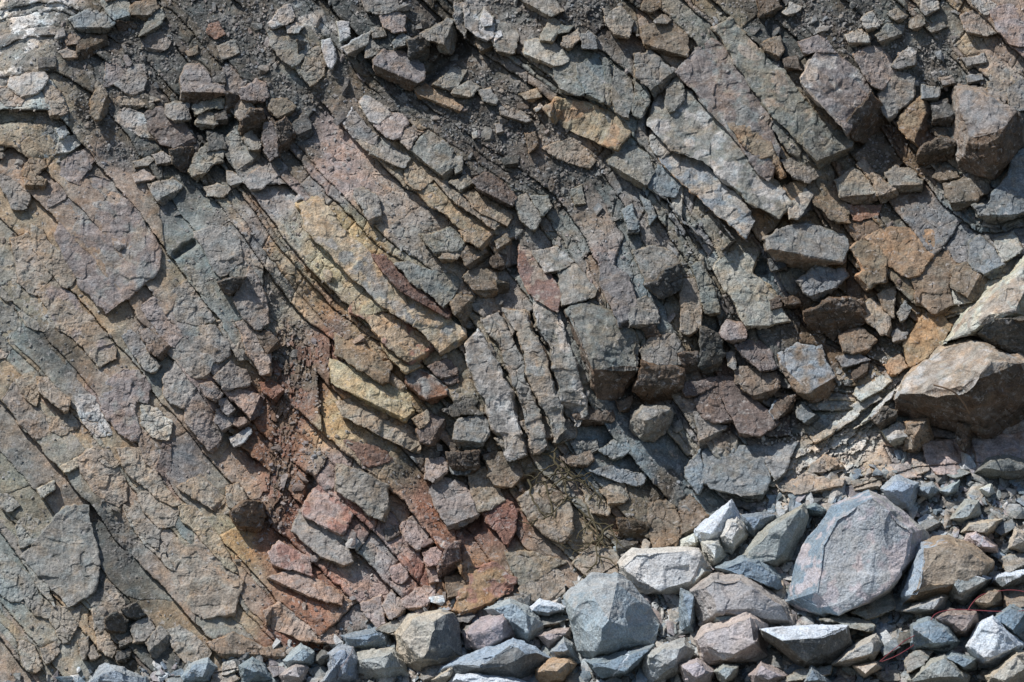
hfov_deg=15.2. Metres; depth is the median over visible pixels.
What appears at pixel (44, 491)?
rock block
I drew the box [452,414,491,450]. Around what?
rock block
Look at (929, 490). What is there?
stone
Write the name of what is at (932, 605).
boulder
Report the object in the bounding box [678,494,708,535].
rock block
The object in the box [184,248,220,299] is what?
flat rock
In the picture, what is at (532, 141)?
stone
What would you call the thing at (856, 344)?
loose rubble
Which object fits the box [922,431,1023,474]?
flat rock
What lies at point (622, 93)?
flat rock
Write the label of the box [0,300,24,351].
flat rock
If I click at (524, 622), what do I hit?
boulder
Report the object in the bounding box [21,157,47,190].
rock block
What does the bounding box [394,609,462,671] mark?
boulder
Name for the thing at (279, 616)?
rock bed
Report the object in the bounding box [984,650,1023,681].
boulder
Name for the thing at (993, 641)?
boulder
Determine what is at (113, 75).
flat rock
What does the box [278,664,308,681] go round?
boulder
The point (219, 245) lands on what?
flat rock
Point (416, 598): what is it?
rock block
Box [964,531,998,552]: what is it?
boulder
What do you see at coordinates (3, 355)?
rock bed
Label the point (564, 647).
boulder
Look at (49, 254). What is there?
rock bed
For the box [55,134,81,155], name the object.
flat rock
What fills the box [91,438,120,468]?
flat rock
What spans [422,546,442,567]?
rock block
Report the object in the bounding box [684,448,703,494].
rock block
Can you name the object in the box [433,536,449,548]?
flat rock
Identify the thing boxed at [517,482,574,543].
flat rock
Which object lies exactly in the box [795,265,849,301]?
rock block
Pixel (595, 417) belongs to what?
rock block
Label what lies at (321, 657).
boulder
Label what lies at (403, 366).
rock bed
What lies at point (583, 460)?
rock block
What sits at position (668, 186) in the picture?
flat rock
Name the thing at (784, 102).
rock bed
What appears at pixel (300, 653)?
boulder
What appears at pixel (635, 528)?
rock block
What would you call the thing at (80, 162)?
flat rock
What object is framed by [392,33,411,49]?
rock block
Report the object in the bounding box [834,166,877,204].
rock block
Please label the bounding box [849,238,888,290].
rock block
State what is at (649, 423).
boulder
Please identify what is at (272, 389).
rock block
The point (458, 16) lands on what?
flat rock
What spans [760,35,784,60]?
rock block
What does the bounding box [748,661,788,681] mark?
boulder
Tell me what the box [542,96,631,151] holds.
rock bed
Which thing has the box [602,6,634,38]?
flat rock
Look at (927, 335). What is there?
flat rock
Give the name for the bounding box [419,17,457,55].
rock block
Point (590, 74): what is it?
flat rock
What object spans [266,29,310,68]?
flat rock
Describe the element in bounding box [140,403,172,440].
flat rock
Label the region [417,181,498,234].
rock bed
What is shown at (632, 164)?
rock bed
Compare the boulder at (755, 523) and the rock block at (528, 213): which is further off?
the rock block at (528, 213)
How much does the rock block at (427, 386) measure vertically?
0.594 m
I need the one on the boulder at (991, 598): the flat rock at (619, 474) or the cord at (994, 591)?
the cord at (994, 591)
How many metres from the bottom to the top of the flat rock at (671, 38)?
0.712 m
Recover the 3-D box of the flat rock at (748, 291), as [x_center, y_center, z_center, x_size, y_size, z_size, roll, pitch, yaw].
[3.748,-0.809,60.548,0.976,1.321,1.361,0,0,-40]
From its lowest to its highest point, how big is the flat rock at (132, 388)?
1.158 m
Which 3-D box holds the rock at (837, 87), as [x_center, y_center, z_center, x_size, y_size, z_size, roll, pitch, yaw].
[5.191,-4.038,62.297,1.153,1.574,1.383,0,0,25]
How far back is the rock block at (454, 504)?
58.53 m
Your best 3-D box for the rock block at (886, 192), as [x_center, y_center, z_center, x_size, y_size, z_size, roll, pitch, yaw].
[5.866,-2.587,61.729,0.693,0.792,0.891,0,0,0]
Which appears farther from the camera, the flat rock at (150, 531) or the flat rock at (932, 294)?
the flat rock at (932, 294)
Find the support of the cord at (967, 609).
on the boulder at (933, 634)
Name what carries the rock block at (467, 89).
on the cliff
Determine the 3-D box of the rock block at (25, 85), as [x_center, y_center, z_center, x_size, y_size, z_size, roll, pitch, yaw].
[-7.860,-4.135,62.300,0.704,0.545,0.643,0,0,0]
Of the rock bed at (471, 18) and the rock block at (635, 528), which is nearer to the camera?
the rock block at (635, 528)
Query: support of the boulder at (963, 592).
on the cliff
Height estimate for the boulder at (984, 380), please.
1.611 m
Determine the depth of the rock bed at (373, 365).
59.64 m
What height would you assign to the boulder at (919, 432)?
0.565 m
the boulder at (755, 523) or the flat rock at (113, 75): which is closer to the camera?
the boulder at (755, 523)
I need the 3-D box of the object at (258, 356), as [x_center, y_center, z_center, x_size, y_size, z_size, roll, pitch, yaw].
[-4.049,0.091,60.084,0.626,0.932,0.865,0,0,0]
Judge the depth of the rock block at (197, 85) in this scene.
62.23 m
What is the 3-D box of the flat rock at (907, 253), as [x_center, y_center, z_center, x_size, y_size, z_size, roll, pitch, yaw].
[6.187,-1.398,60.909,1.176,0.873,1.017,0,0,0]
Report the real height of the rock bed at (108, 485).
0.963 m
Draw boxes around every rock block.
[0,86,24,112]
[7,71,49,98]
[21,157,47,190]
[36,376,70,413]
[36,480,55,499]
[42,83,68,120]
[67,8,115,33]
[77,636,89,659]
[88,644,100,661]
[89,80,110,121]
[100,0,130,20]
[104,610,128,633]
[120,602,146,620]
[129,0,159,20]
[129,616,155,643]
[132,168,155,183]
[138,328,169,360]
[145,625,170,658]
[147,176,183,205]
[164,100,191,123]
[168,146,194,173]
[179,63,225,103]
[187,142,225,181]
[191,97,225,117]
[194,111,218,129]
[205,130,227,152]
[206,631,286,659]
[213,360,251,390]
[213,408,233,432]
[217,276,246,295]
[218,397,237,416]
[222,388,264,420]
[225,482,247,509]
[229,499,266,532]
[237,78,269,103]
[238,107,268,135]
[256,328,279,353]
[258,379,283,402]
[266,97,296,118]
[268,4,294,29]
[274,116,295,152]
[292,113,313,140]
[321,37,337,69]
[336,20,350,42]
[340,31,371,56]
[343,107,378,144]
[352,186,381,225]
[358,95,390,124]
[360,594,386,627]
[364,40,380,58]
[373,112,409,140]
[382,589,406,619]
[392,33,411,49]
[399,126,422,150]
[400,584,435,611]
[404,368,447,404]
[406,35,430,61]
[409,130,455,179]
[415,414,446,446]
[418,226,465,256]
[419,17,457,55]
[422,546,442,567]
[423,456,448,483]
[427,358,457,379]
[429,477,479,529]
[436,540,461,578]
[438,251,461,263]
[445,449,481,477]
[449,173,474,192]
[449,292,477,327]
[451,80,480,98]
[451,561,517,614]
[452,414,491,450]
[458,224,493,250]
[460,243,490,269]
[460,406,484,416]
[461,266,498,298]
[475,38,493,54]
[477,87,499,105]
[481,498,518,546]
[493,435,524,449]
[494,233,511,251]
[501,155,519,167]
[514,193,541,232]
[529,194,552,218]
[539,17,561,43]
[559,450,594,468]
[560,28,579,50]
[562,301,640,400]
[572,405,614,426]
[578,30,597,50]
[599,482,629,507]
[615,517,650,539]
[628,295,659,330]
[631,78,650,119]
[632,359,685,404]
[633,49,676,98]
[639,333,683,366]
[640,0,661,14]
[643,263,682,301]
[647,498,681,547]
[648,134,671,158]
[653,14,671,24]
[664,76,685,113]
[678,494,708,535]
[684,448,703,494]
[692,410,727,448]
[693,386,733,424]
[697,326,725,376]
[718,319,747,344]
[733,365,781,403]
[756,0,782,17]
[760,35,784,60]
[768,394,798,419]
[777,342,837,402]
[782,55,802,71]
[788,186,813,220]
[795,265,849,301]
[795,403,819,425]
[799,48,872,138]
[802,296,866,333]
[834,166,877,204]
[844,28,871,46]
[846,90,886,144]
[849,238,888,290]
[855,157,898,203]
[860,10,882,31]
[863,297,892,337]
[871,406,897,429]
[874,23,904,47]
[877,70,915,123]
[881,421,907,447]
[883,353,907,376]
[884,163,923,192]
[886,8,908,23]
[896,96,931,147]
[908,14,925,30]
[915,135,955,166]
[920,0,939,16]
[930,98,954,126]
[942,175,991,210]
[949,262,989,301]
[951,83,1023,179]
[955,422,974,452]
[967,234,1005,279]
[993,231,1022,262]
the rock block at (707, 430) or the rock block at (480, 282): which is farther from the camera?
the rock block at (480, 282)
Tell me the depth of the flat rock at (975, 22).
62.84 m
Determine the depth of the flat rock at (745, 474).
58.77 m
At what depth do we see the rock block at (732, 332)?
59.97 m
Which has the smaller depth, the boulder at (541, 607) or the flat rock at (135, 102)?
the boulder at (541, 607)
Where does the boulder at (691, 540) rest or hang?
on the boulder at (664, 570)
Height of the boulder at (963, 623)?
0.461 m
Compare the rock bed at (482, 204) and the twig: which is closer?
the twig
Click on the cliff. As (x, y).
(122, 566)
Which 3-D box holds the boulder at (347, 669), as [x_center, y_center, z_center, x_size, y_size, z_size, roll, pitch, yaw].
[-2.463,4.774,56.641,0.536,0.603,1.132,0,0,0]
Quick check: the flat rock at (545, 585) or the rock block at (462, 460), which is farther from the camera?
the rock block at (462, 460)
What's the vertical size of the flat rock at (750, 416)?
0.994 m
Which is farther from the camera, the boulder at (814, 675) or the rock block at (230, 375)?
the rock block at (230, 375)
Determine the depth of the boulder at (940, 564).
55.83 m
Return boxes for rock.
[0,168,30,211]
[0,255,21,302]
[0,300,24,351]
[0,551,27,602]
[15,372,40,406]
[15,511,39,548]
[17,566,51,619]
[18,294,55,331]
[20,122,49,130]
[20,503,100,607]
[40,124,57,157]
[44,182,67,207]
[46,413,79,435]
[49,605,81,644]
[54,174,161,315]
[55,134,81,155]
[59,148,95,184]
[73,393,112,437]
[90,579,125,633]
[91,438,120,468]
[91,606,116,657]
[98,368,150,442]
[102,58,126,87]
[113,64,148,95]
[113,92,159,109]
[121,329,152,357]
[131,500,162,549]
[137,489,179,528]
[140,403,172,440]
[141,31,173,52]
[155,440,171,480]
[161,361,196,408]
[166,624,211,663]
[167,537,244,619]
[168,324,231,379]
[170,279,214,325]
[176,474,230,514]
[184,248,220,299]
[184,390,223,453]
[193,224,242,277]
[216,318,248,362]
[222,59,252,94]
[232,263,269,330]
[243,159,287,191]
[261,120,280,161]
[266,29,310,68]
[267,540,313,577]
[290,509,353,566]
[300,46,326,86]
[300,484,353,537]
[334,463,390,522]
[361,0,398,15]
[378,11,406,33]
[393,260,461,308]
[399,515,429,551]
[430,67,466,91]
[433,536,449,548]
[444,574,466,599]
[452,2,466,38]
[468,466,505,513]
[482,449,523,488]
[504,550,566,585]
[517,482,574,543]
[517,567,565,602]
[518,416,552,440]
[531,245,574,273]
[541,138,596,169]
[552,56,584,96]
[552,419,577,444]
[556,263,597,307]
[571,543,619,575]
[575,58,604,105]
[580,479,611,516]
[589,464,647,487]
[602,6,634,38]
[611,65,634,119]
[631,244,681,290]
[639,20,689,57]
[642,324,661,338]
[647,163,682,199]
[678,277,702,336]
[691,261,720,316]
[701,444,771,499]
[712,250,790,329]
[714,615,733,622]
[717,375,780,437]
[733,339,776,371]
[760,440,798,480]
[780,157,821,183]
[797,34,836,55]
[807,181,850,224]
[847,204,882,221]
[852,45,896,90]
[852,374,892,401]
[865,226,934,278]
[876,285,896,318]
[902,311,952,367]
[911,250,956,316]
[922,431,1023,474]
[959,9,996,36]
[986,68,1009,103]
[989,3,1023,47]
[1006,78,1023,111]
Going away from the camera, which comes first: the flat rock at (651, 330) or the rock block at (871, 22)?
the flat rock at (651, 330)
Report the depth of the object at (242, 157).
61.81 m
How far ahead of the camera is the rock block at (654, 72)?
62.38 m
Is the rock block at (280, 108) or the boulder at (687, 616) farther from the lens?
the rock block at (280, 108)
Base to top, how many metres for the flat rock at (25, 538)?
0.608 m
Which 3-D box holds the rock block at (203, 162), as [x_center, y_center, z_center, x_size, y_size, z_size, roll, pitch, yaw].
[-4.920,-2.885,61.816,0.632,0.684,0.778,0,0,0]
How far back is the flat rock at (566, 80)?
62.29 m
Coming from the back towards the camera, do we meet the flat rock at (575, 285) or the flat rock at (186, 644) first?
the flat rock at (575, 285)
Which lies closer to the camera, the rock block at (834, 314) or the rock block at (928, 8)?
the rock block at (834, 314)
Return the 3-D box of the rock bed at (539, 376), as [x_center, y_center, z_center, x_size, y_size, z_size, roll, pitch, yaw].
[0.329,0.534,59.825,0.678,2.166,1.942,0,0,-35]
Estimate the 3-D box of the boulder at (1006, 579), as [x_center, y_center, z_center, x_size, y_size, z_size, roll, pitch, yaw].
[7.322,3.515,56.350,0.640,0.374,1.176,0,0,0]
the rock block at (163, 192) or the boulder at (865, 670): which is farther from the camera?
the rock block at (163, 192)
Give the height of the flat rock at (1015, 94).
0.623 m
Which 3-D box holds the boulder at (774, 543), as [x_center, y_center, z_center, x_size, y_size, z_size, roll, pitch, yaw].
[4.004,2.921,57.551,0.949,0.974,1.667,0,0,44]
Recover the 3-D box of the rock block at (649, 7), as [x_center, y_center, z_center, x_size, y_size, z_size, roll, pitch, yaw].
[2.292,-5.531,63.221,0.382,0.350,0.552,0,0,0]
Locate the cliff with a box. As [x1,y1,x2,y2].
[0,0,1023,681]
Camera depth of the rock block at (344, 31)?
62.85 m
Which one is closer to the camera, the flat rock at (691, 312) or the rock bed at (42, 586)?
the rock bed at (42, 586)
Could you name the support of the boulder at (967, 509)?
on the gravel
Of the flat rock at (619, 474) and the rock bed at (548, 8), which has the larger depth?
the rock bed at (548, 8)
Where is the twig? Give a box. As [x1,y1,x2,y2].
[933,384,969,413]
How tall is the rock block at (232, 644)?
0.495 m
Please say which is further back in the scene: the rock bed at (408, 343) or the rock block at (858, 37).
the rock block at (858, 37)
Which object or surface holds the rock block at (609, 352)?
on the cliff
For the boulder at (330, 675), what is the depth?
56.16 m
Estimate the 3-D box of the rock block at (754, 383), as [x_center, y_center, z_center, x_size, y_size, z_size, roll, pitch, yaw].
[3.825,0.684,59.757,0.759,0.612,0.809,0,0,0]
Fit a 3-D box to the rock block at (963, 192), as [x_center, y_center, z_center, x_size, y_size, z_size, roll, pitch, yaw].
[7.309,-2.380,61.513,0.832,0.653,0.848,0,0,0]
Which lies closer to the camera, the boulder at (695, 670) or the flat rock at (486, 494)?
the boulder at (695, 670)
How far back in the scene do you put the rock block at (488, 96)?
62.44 m
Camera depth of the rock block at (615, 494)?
58.67 m
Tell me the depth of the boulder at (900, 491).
57.84 m
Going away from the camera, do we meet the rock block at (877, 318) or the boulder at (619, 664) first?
the boulder at (619, 664)
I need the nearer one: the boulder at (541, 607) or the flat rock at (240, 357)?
the boulder at (541, 607)
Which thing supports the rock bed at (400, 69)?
on the cliff
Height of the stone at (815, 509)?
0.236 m
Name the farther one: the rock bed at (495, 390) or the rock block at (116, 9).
the rock block at (116, 9)
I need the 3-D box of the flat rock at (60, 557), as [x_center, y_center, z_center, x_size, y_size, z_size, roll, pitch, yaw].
[-6.779,3.245,57.999,1.210,1.541,1.274,0,0,-26]
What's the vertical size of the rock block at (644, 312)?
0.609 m
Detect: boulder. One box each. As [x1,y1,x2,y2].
[88,663,143,681]
[181,657,217,681]
[239,656,271,681]
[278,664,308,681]
[283,643,314,667]
[314,650,328,665]
[320,657,340,681]
[327,644,358,681]
[340,626,389,649]
[356,647,409,679]
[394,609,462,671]
[430,667,452,681]
[437,638,550,680]
[448,673,525,681]
[462,614,515,649]
[484,598,543,641]
[530,598,566,616]
[537,627,570,647]
[550,636,578,659]
[563,572,659,658]
[584,644,654,678]
[617,546,710,594]
[629,404,675,441]
[642,637,694,681]
[678,588,696,631]
[679,533,698,546]
[679,658,714,681]
[689,572,795,626]
[692,566,711,583]
[693,612,768,665]
[694,499,740,543]
[701,538,725,565]
[715,555,782,589]
[719,517,747,554]
[740,512,775,536]
[742,503,808,566]
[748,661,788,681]
[759,624,851,667]
[785,490,929,616]
[802,665,831,681]
[831,633,883,666]
[852,660,881,677]
[880,474,918,510]
[893,337,1023,438]
[899,535,994,605]
[899,594,949,614]
[903,418,933,453]
[906,653,970,681]
[910,616,960,653]
[933,607,978,636]
[939,256,1023,344]
[946,650,977,671]
[949,575,992,605]
[950,499,980,522]
[960,518,1002,535]
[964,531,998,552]
[965,615,1023,668]
[971,148,1023,224]
[971,316,1023,354]
[972,587,1002,609]
[974,454,1023,479]
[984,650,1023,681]
[989,569,1023,588]
[995,604,1023,640]
[1007,526,1023,552]
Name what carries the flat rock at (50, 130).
on the rock block at (32, 169)
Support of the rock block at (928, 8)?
on the cliff
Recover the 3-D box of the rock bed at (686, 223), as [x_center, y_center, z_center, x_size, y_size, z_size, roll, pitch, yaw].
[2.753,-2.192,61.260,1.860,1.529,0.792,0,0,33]
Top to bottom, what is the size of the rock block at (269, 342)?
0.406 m
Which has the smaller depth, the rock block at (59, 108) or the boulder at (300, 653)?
the boulder at (300, 653)
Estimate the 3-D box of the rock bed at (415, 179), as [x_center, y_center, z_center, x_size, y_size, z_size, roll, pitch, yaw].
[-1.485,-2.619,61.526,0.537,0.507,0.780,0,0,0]
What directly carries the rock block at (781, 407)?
on the cliff
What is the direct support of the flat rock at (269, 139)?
on the cliff
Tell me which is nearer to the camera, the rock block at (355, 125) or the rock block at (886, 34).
the rock block at (355, 125)
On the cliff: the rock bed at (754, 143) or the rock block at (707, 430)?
the rock bed at (754, 143)
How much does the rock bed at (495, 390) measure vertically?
2.086 m
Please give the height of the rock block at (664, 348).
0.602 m
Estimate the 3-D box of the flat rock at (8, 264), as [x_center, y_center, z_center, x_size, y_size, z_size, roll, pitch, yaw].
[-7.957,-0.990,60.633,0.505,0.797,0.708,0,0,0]
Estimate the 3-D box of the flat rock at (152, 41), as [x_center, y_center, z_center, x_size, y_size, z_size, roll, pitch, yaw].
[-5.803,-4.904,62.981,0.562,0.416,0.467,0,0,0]
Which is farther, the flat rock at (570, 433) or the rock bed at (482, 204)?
the rock bed at (482, 204)
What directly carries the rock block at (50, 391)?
on the flat rock at (62, 425)
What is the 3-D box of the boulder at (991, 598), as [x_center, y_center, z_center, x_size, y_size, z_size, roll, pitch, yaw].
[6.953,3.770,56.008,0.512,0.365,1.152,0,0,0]
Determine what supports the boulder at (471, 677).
on the cliff
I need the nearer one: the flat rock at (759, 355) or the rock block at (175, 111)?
the flat rock at (759, 355)
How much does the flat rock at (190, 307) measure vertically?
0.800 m
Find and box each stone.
[524,131,538,153]
[535,657,576,681]
[714,663,739,681]
[807,503,826,516]
[917,481,939,498]
[939,480,959,496]
[979,483,995,496]
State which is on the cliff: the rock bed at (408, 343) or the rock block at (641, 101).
the rock block at (641, 101)
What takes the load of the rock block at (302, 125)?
on the cliff
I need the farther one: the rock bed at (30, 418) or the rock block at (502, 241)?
the rock block at (502, 241)
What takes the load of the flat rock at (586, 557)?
on the cliff
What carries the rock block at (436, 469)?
on the cliff
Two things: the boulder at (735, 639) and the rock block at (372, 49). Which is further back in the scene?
the rock block at (372, 49)
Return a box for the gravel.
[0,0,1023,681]
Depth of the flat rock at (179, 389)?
59.50 m
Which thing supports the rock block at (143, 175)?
on the cliff
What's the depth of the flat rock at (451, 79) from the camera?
62.61 m
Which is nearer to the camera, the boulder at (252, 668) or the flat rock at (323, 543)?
the boulder at (252, 668)
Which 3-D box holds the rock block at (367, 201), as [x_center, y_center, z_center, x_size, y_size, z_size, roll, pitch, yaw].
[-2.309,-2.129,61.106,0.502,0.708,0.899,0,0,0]
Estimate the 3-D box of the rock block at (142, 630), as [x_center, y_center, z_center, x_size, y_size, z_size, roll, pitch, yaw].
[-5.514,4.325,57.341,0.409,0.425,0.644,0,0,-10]
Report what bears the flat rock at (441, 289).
on the cliff
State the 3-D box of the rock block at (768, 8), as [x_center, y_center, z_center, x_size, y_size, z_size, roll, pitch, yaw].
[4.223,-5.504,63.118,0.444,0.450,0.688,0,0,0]
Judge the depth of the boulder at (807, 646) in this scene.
54.74 m
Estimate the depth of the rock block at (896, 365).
59.73 m
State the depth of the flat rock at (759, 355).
59.83 m
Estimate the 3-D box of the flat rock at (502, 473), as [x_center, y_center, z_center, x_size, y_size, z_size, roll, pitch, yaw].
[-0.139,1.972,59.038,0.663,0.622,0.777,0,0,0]
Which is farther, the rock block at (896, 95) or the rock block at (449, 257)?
the rock block at (896, 95)
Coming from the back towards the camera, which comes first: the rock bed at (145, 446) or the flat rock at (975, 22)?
the flat rock at (975, 22)
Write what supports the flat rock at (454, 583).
on the cliff
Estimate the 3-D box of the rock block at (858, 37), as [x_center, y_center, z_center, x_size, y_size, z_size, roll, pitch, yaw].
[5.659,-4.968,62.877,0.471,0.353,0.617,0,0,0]
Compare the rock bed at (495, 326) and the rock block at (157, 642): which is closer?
the rock block at (157, 642)
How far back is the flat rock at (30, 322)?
60.13 m
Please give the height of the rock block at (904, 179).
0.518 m
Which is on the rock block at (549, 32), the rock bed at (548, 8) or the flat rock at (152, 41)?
the rock bed at (548, 8)
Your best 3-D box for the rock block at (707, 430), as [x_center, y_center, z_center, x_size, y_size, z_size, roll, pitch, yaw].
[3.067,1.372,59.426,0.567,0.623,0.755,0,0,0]
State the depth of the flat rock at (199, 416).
59.25 m
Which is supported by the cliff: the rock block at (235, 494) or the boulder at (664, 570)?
the boulder at (664, 570)
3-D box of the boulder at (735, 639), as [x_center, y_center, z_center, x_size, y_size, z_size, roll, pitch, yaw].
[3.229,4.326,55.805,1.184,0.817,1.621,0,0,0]
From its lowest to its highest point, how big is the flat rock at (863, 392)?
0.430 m
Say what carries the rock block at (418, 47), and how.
on the cliff
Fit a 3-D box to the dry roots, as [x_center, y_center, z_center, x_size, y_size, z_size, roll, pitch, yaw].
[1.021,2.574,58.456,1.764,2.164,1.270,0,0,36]
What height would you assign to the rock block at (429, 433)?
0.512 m
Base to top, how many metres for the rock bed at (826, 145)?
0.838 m
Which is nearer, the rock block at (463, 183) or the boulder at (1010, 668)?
the boulder at (1010, 668)
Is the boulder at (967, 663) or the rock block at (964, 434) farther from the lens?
the rock block at (964, 434)
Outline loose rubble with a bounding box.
[0,0,1023,681]
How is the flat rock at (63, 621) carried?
on the cliff
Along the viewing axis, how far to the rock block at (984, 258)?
60.47 m
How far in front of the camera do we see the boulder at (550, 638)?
56.53 m
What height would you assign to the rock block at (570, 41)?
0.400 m
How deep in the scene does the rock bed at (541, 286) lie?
60.60 m
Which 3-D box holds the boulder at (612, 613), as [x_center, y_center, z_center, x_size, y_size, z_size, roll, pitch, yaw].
[1.442,4.057,56.651,1.464,1.298,1.834,0,0,-30]
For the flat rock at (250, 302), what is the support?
on the cliff
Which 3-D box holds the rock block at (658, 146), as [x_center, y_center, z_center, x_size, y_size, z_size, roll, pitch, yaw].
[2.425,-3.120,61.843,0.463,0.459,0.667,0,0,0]
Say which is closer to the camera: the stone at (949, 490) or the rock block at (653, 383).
the stone at (949, 490)
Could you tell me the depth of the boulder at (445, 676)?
55.83 m
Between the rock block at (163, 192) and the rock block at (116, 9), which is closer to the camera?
the rock block at (163, 192)
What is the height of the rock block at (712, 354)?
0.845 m
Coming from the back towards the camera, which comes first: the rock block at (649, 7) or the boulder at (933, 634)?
the rock block at (649, 7)
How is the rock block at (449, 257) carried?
on the cliff
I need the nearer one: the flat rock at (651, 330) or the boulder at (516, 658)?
the boulder at (516, 658)
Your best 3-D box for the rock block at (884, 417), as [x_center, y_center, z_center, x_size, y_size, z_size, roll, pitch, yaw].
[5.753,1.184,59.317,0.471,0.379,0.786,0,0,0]
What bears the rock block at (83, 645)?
on the cliff
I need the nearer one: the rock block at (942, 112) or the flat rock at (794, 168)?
the flat rock at (794, 168)
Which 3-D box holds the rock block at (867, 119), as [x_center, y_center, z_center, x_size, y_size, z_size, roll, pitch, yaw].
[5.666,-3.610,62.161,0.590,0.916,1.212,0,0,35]
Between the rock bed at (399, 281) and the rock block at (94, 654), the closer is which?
the rock block at (94, 654)
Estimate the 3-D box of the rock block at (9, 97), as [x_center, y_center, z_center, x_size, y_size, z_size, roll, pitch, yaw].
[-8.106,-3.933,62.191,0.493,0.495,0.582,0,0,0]
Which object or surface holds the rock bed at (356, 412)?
on the cliff
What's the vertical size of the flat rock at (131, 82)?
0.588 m
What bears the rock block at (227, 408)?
on the rock block at (222, 421)
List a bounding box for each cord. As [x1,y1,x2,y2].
[879,635,914,661]
[881,645,913,661]
[931,609,1023,619]
[967,590,1023,610]
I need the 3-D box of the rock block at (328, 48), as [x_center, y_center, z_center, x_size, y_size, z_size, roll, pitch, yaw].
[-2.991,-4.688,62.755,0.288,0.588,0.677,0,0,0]
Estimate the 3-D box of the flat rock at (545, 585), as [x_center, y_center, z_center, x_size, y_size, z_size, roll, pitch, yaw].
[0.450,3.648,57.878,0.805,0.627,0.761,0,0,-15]
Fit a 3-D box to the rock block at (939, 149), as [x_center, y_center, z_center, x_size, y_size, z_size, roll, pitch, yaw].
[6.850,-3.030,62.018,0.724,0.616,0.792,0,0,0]
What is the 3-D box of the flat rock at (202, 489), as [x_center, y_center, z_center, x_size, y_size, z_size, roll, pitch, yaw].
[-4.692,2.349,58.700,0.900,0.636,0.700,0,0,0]
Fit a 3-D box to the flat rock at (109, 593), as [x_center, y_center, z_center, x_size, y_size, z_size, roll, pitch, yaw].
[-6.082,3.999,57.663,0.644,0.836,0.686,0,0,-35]
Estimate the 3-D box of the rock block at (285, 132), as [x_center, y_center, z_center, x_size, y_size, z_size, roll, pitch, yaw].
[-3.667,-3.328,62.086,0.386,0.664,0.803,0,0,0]
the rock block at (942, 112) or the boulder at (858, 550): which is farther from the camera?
the rock block at (942, 112)
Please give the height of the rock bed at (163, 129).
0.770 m
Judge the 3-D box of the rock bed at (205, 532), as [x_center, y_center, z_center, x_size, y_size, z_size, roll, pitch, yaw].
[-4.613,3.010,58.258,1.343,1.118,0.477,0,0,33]
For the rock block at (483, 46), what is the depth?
62.94 m
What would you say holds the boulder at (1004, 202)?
on the cliff
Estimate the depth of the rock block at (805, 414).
59.32 m
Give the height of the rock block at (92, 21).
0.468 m
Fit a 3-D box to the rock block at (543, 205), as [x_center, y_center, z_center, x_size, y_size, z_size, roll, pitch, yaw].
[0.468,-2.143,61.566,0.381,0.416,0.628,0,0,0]
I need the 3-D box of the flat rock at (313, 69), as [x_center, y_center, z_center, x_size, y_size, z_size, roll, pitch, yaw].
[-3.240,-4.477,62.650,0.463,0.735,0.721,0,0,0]
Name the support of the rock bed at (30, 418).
on the cliff
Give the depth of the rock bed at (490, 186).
61.46 m
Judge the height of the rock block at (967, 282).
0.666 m
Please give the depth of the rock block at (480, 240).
60.77 m
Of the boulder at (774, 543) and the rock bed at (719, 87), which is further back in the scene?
the rock bed at (719, 87)
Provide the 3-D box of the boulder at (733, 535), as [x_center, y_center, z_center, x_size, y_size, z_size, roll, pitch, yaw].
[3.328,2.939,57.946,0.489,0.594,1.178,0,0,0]
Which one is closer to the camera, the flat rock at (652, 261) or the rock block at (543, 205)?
the flat rock at (652, 261)
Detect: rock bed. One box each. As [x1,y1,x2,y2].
[0,348,8,359]
[1,381,50,441]
[9,231,52,295]
[21,559,55,607]
[30,223,75,288]
[36,276,116,368]
[77,446,128,506]
[115,107,155,140]
[115,446,180,506]
[122,504,175,570]
[138,430,159,476]
[140,296,182,347]
[144,106,195,147]
[178,503,238,574]
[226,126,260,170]
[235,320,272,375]
[263,601,338,643]
[266,570,343,605]
[295,193,467,355]
[329,358,414,422]
[333,332,394,385]
[335,398,421,453]
[348,300,435,364]
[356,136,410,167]
[371,253,451,319]
[372,49,425,90]
[380,342,423,374]
[404,164,433,192]
[413,83,463,112]
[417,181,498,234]
[432,176,499,229]
[462,2,495,41]
[463,189,513,227]
[464,328,527,461]
[471,172,516,209]
[480,310,550,454]
[491,21,518,56]
[499,104,532,123]
[502,307,566,443]
[517,244,560,312]
[521,0,564,17]
[523,38,568,67]
[531,295,588,427]
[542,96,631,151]
[597,252,636,328]
[606,141,654,191]
[646,85,792,219]
[649,130,754,239]
[649,159,735,249]
[675,38,781,181]
[710,16,825,146]
[727,122,786,179]
[762,221,849,271]
[801,120,853,168]
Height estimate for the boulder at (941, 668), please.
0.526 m
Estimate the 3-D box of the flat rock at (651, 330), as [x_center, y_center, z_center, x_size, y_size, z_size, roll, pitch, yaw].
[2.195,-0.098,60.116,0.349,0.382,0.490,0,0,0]
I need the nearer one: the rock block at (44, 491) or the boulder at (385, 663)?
the boulder at (385, 663)
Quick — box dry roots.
[519,438,623,580]
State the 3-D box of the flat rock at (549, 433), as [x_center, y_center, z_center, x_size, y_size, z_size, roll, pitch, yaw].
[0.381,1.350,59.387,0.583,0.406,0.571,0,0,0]
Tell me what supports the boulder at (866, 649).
on the cliff
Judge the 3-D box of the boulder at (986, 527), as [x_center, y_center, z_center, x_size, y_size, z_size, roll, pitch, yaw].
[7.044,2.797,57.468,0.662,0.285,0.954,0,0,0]
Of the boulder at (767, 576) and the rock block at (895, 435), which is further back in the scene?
the rock block at (895, 435)
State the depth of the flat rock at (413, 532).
58.27 m
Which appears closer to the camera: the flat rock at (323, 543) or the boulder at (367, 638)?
the boulder at (367, 638)
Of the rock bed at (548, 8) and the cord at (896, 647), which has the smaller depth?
the cord at (896, 647)
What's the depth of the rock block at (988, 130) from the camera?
61.23 m
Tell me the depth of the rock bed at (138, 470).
58.72 m
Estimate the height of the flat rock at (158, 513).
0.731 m

